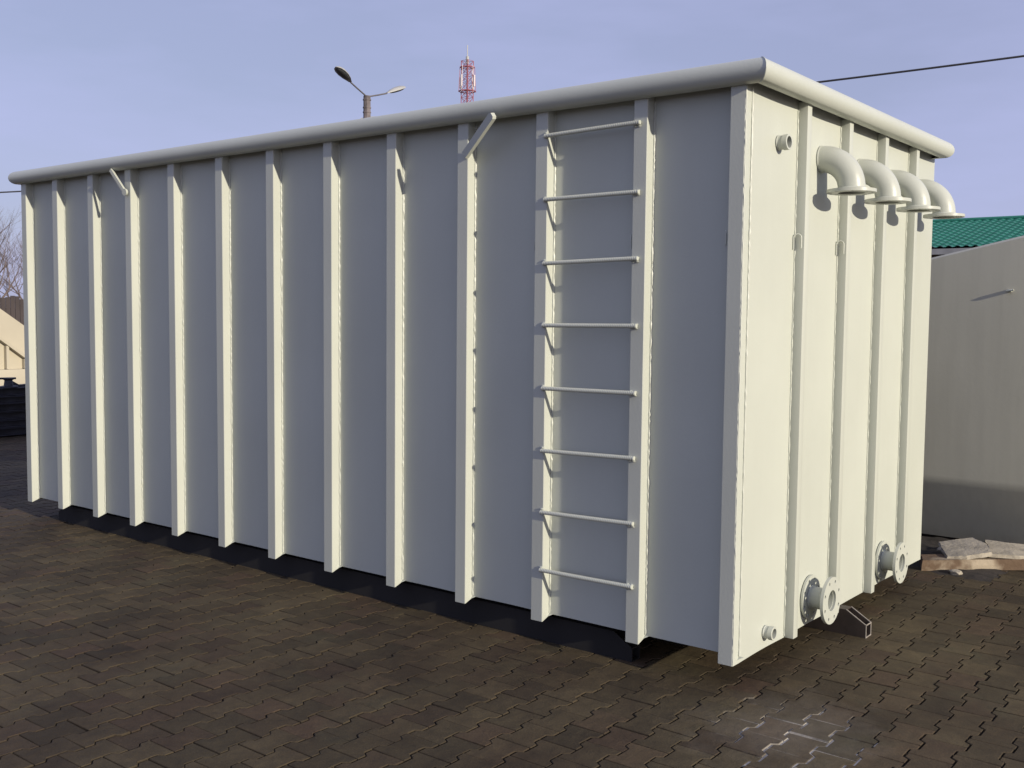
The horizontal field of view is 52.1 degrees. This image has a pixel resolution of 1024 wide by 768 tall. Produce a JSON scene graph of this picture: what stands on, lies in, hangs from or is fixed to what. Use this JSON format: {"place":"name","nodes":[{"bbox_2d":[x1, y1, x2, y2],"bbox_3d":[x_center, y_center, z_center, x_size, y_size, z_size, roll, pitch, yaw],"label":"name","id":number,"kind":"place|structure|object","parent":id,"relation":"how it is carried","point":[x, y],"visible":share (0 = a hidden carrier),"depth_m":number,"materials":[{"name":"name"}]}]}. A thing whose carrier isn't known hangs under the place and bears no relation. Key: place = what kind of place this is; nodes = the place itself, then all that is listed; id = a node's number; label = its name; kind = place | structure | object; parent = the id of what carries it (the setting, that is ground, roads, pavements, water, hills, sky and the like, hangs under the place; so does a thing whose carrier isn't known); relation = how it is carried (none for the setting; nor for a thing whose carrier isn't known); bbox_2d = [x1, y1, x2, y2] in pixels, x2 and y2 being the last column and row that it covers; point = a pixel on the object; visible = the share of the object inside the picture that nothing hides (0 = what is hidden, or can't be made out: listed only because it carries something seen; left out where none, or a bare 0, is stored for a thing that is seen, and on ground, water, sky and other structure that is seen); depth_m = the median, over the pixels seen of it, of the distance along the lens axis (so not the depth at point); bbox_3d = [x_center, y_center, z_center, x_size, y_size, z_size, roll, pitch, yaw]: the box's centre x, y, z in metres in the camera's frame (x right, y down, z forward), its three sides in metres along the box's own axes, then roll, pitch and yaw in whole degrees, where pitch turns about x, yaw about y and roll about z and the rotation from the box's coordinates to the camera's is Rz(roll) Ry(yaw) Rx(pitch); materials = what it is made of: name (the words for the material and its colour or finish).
{"place":"outdoors","nodes":[
{"label":"outdoors","id":0,"kind":"place"},
{"bbox_2d":[0,377,17,387],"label":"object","id":1,"kind":"object","parent":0,"point":[8,382],"visible":1,"depth_m":14.11,"materials":[{"name":"metal"}]},
{"bbox_2d":[0,191,20,192],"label":"overhead cable","id":2,"kind":"object","parent":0,"point":[9,191],"visible":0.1,"depth_m":26.80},
{"bbox_2d":[0,295,23,324],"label":"fence","id":3,"kind":"object","parent":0,"point":[14,305],"visible":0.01,"depth_m":40.16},
{"bbox_2d":[0,434,1023,767],"bbox_3d":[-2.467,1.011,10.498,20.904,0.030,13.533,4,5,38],"label":"paving","id":4,"kind":"structure","parent":0,"point":[120,652],"depth_m":4.94,"materials":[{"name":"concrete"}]},
{"bbox_2d":[0,206,22,297],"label":"bare tree","id":5,"kind":"object","parent":4,"relation":"on","point":[6,265],"visible":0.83,"depth_m":54.45,"materials":[{"name":"brown plant"}]},
{"bbox_2d":[0,232,22,298],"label":"bare tree","id":6,"kind":"object","parent":4,"relation":"on","point":[16,292],"visible":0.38,"depth_m":57.32,"materials":[{"name":"brown plant"}]},
{"bbox_2d":[0,309,24,385],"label":"building","id":7,"kind":"structure","parent":4,"relation":"on","point":[12,354],"depth_m":19.20,"materials":[{"name":"paint"}]},
{"bbox_2d":[0,426,25,435],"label":"steel beam","id":8,"kind":"structure","parent":4,"relation":"on","point":[12,431],"depth_m":14.23,"materials":[{"name":"black metal"}]},
{"bbox_2d":[0,418,25,427],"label":"steel beam","id":9,"kind":"structure","parent":8,"relation":"on","point":[10,423],"depth_m":14.22,"materials":[{"name":"black metal"}]},
{"bbox_2d":[0,410,25,419],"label":"steel beam","id":10,"kind":"structure","parent":9,"relation":"on","point":[12,415],"depth_m":14.25,"materials":[{"name":"black metal"}]},
{"bbox_2d":[0,403,25,411],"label":"steel beam","id":11,"kind":"structure","parent":10,"relation":"on","point":[12,407],"depth_m":14.22,"materials":[{"name":"black metal"}]},
{"bbox_2d":[0,395,25,403],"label":"steel beam","id":12,"kind":"structure","parent":11,"relation":"on","point":[12,399],"depth_m":14.17,"materials":[{"name":"black metal"}]},
{"bbox_2d":[0,386,25,395],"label":"steel beam","id":13,"kind":"structure","parent":12,"relation":"on","point":[12,391],"depth_m":14.22,"materials":[{"name":"black metal"}]},
{"bbox_2d":[13,381,24,386],"bbox_3d":[-6.665,-0.018,14.507,0.080,0.086,0.640,4,5,38],"label":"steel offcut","id":14,"kind":"object","parent":13,"relation":"on","point":[18,385],"visible":0.2,"depth_m":14.33,"materials":[{"name":"black metal"}]},
{"bbox_2d":[334,66,405,118],"bbox_3d":[-4.707,-5.320,34.245,0.614,9.372,3.804,3,4,28],"label":"street lamp","id":15,"kind":"object","parent":4,"relation":"on","point":[341,72],"visible":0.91,"depth_m":34.04,"materials":[{"name":"metal"}]},
{"bbox_2d":[458,45,475,102],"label":"radio mast","id":16,"kind":"object","parent":4,"relation":"on","point":[472,82],"visible":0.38,"depth_m":196.01,"materials":[{"name":"red metal"}]},
{"bbox_2d":[8,56,964,666],"bbox_3d":[-0.606,-0.209,7.602,6.733,2.842,2.830,4,5,38],"label":"storage tank","id":17,"kind":"object","parent":4,"relation":"on","point":[622,368],"visible":1,"depth_m":5.73,"materials":[{"name":"white metal"}]},
{"bbox_2d":[736,712,877,767],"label":"joint sand","id":18,"kind":"structure","parent":4,"relation":"on","point":[812,751],"depth_m":4.23,"materials":[{"name":"grey sand"}]},
{"bbox_2d":[949,569,962,574],"bbox_3d":[2.995,1.267,7.071,0.067,0.038,0.086,-3,5,-39],"label":"concrete chunk","id":19,"kind":"object","parent":4,"relation":"on","point":[955,572],"visible":1,"depth_m":7.05,"materials":[{"name":"grey concrete"}]},
{"bbox_2d":[910,536,1007,581],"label":"soil","id":20,"kind":"structure","parent":4,"relation":"on","point":[929,544],"depth_m":7.15,"materials":[{"name":"brown soil"}]},
{"bbox_2d":[919,554,1023,570],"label":"wooden plank","id":21,"kind":"object","parent":20,"relation":"on","point":[929,562],"depth_m":7.18,"materials":[{"name":"brown wood"}]},
{"bbox_2d":[938,537,991,559],"bbox_3d":[3.180,1.159,7.356,0.314,0.099,0.370,1,4,10],"label":"concrete slab","id":22,"kind":"object","parent":21,"relation":"on","point":[968,548],"depth_m":7.30,"materials":[{"name":"grey concrete"}]},
{"bbox_2d":[985,540,1023,558],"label":"concrete slab","id":23,"kind":"object","parent":21,"relation":"on","point":[999,549],"depth_m":7.32,"materials":[{"name":"grey concrete"}]},
{"bbox_2d":[921,235,1023,543],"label":"grey tank","id":24,"kind":"object","parent":4,"relation":"on","point":[973,479],"visible":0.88,"depth_m":7.75,"materials":[{"name":"grey metal"}]},
{"bbox_2d":[0,0,1023,310],"label":"sky","id":25,"kind":"structure","parent":0,"point":[81,80],"materials":[{"name":"blue"}]},
{"bbox_2d":[816,55,1023,82],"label":"overhead cable","id":26,"kind":"object","parent":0,"point":[935,67],"visible":0.27,"depth_m":16.45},
{"bbox_2d":[931,215,1023,257],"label":"green roofed building","id":27,"kind":"structure","parent":0,"point":[953,235],"depth_m":22.57,"materials":[{"name":"metal"}]}
]}

